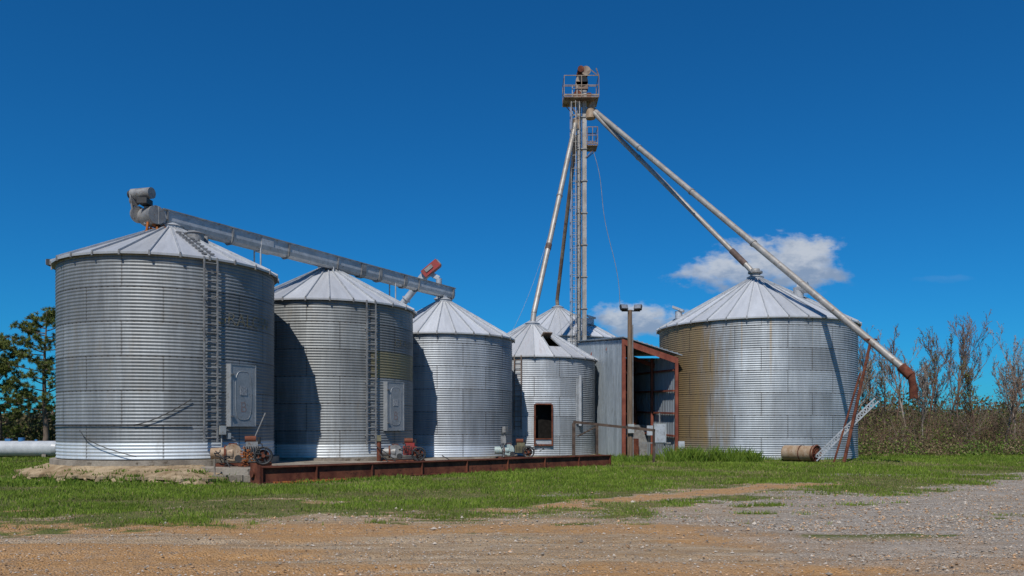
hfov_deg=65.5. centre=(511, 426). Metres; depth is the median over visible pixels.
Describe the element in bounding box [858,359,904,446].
bare tree
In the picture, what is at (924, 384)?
bare tree
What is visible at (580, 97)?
bucket elevator
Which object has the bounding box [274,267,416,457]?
grain bin
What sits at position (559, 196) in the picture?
grain spout
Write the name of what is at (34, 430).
distant trees
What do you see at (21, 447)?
propane tank
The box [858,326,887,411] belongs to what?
bare tree
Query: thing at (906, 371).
grain spout
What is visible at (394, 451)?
aeration blower
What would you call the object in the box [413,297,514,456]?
grain bin
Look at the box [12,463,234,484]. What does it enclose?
eroded concrete apron
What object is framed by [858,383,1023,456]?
brush thicket
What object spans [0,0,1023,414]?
sky
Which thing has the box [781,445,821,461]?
barrel
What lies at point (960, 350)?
bare tree
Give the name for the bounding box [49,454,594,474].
concrete pad
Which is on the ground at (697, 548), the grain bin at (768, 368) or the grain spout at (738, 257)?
the grain bin at (768, 368)
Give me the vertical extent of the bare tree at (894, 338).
9.092 m
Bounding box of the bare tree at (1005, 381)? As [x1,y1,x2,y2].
[991,354,1023,434]
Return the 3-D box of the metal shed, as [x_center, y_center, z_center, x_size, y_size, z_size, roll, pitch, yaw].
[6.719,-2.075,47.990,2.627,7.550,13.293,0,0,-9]
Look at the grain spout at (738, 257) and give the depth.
48.60 m
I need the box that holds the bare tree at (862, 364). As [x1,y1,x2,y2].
[858,340,881,427]
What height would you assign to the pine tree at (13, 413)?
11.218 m
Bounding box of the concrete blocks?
[212,459,249,481]
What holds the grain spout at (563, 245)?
attached to the bucket elevator
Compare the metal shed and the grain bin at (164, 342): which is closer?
the grain bin at (164, 342)
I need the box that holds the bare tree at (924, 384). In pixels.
[913,360,934,446]
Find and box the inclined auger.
[401,259,441,304]
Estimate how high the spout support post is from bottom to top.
5.909 m
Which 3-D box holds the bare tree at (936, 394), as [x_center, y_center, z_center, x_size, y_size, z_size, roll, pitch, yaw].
[29.803,-2.402,55.682,2.727,8.351,1.703,0,0,15]
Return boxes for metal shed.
[577,336,681,455]
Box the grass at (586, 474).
[0,449,1023,530]
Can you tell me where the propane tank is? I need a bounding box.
[0,438,55,457]
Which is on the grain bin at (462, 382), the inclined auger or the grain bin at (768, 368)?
the inclined auger
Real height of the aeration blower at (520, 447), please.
1.125 m
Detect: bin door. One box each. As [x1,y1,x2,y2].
[226,364,255,426]
[383,381,403,430]
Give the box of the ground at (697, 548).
[0,436,1023,575]
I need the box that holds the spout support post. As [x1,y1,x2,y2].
[833,338,876,462]
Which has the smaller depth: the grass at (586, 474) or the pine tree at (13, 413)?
the grass at (586, 474)
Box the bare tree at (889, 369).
[869,341,902,422]
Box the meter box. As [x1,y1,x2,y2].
[678,441,684,447]
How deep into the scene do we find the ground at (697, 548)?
11.94 m
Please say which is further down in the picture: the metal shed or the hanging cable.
the metal shed
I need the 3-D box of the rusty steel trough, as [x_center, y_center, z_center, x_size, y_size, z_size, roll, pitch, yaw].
[-1.596,1.420,29.129,16.422,0.560,1.198,0,0,-44]
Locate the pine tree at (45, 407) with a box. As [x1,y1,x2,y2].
[0,306,55,440]
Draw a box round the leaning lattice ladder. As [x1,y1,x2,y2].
[815,398,878,460]
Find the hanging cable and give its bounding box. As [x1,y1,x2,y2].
[511,148,619,332]
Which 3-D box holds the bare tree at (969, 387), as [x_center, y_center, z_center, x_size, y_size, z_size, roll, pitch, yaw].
[28.563,-1.359,49.813,1.944,6.292,1.472,0,0,-43]
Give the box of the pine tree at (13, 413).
[0,335,37,440]
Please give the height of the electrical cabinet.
2.400 m
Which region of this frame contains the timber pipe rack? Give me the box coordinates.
[572,421,654,461]
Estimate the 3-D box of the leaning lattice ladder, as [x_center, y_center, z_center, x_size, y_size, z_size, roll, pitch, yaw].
[15.600,0.150,37.250,2.880,2.980,0.060,0,0,15]
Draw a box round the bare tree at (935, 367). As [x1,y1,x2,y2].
[905,326,955,427]
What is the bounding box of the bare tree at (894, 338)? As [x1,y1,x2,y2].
[868,326,922,426]
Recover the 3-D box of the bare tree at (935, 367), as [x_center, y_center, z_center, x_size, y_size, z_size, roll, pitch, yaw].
[27.890,-2.480,53.191,2.704,8.540,2.436,0,0,0]
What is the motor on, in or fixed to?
on the concrete pad
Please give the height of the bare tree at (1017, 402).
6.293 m
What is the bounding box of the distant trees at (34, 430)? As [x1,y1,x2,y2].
[1,391,1023,440]
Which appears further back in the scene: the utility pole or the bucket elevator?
the bucket elevator
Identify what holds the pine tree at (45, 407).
on the ground at (697, 548)
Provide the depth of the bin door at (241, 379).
27.30 m
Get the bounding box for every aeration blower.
[210,413,272,466]
[377,435,425,461]
[495,436,544,457]
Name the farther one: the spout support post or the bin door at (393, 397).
the spout support post
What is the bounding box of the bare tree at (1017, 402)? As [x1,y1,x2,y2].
[992,359,1023,448]
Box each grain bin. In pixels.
[46,222,278,459]
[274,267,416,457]
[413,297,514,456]
[507,305,615,345]
[509,321,597,455]
[656,275,861,459]
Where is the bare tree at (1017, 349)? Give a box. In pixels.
[985,322,1023,449]
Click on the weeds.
(679, 454)
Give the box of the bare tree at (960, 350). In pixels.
[941,313,976,420]
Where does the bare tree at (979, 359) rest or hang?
on the ground at (697, 548)
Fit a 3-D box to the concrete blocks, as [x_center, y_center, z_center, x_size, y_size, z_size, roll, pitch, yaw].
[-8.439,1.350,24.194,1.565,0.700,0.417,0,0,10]
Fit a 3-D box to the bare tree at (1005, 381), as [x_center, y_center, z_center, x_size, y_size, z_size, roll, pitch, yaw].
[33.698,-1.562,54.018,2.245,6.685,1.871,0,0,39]
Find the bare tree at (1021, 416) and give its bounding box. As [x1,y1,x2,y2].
[995,360,1023,433]
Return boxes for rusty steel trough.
[249,454,612,483]
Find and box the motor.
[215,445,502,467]
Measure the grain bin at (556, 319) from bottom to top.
10.960 m
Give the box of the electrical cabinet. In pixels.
[642,413,670,457]
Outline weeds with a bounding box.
[0,444,1023,515]
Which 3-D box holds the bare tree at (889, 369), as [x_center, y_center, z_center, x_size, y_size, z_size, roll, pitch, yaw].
[26.097,-2.062,55.266,2.554,7.686,1.637,0,0,0]
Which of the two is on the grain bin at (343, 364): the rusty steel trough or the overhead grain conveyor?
the overhead grain conveyor
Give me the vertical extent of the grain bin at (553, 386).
8.110 m
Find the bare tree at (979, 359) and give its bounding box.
[935,309,998,450]
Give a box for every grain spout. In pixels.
[530,122,576,320]
[555,135,576,304]
[593,111,762,275]
[594,108,917,398]
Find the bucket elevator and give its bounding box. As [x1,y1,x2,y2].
[562,65,598,346]
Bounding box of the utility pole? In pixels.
[619,304,641,457]
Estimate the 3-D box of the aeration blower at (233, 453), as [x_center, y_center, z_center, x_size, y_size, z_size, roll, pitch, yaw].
[-8.881,0.477,26.179,1.965,1.865,1.019,0,0,-18]
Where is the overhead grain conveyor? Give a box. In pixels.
[127,187,455,299]
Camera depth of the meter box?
39.91 m
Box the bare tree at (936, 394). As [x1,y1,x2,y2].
[918,332,957,425]
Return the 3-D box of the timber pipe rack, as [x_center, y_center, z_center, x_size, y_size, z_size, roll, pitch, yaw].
[4.900,0.755,38.890,4.450,2.090,0.220,0,0,32]
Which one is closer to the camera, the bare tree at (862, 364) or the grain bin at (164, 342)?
the grain bin at (164, 342)
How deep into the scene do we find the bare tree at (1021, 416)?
55.98 m
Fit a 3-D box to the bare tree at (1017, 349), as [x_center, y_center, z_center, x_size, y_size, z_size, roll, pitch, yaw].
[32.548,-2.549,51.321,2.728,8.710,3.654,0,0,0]
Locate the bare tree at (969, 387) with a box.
[952,356,981,451]

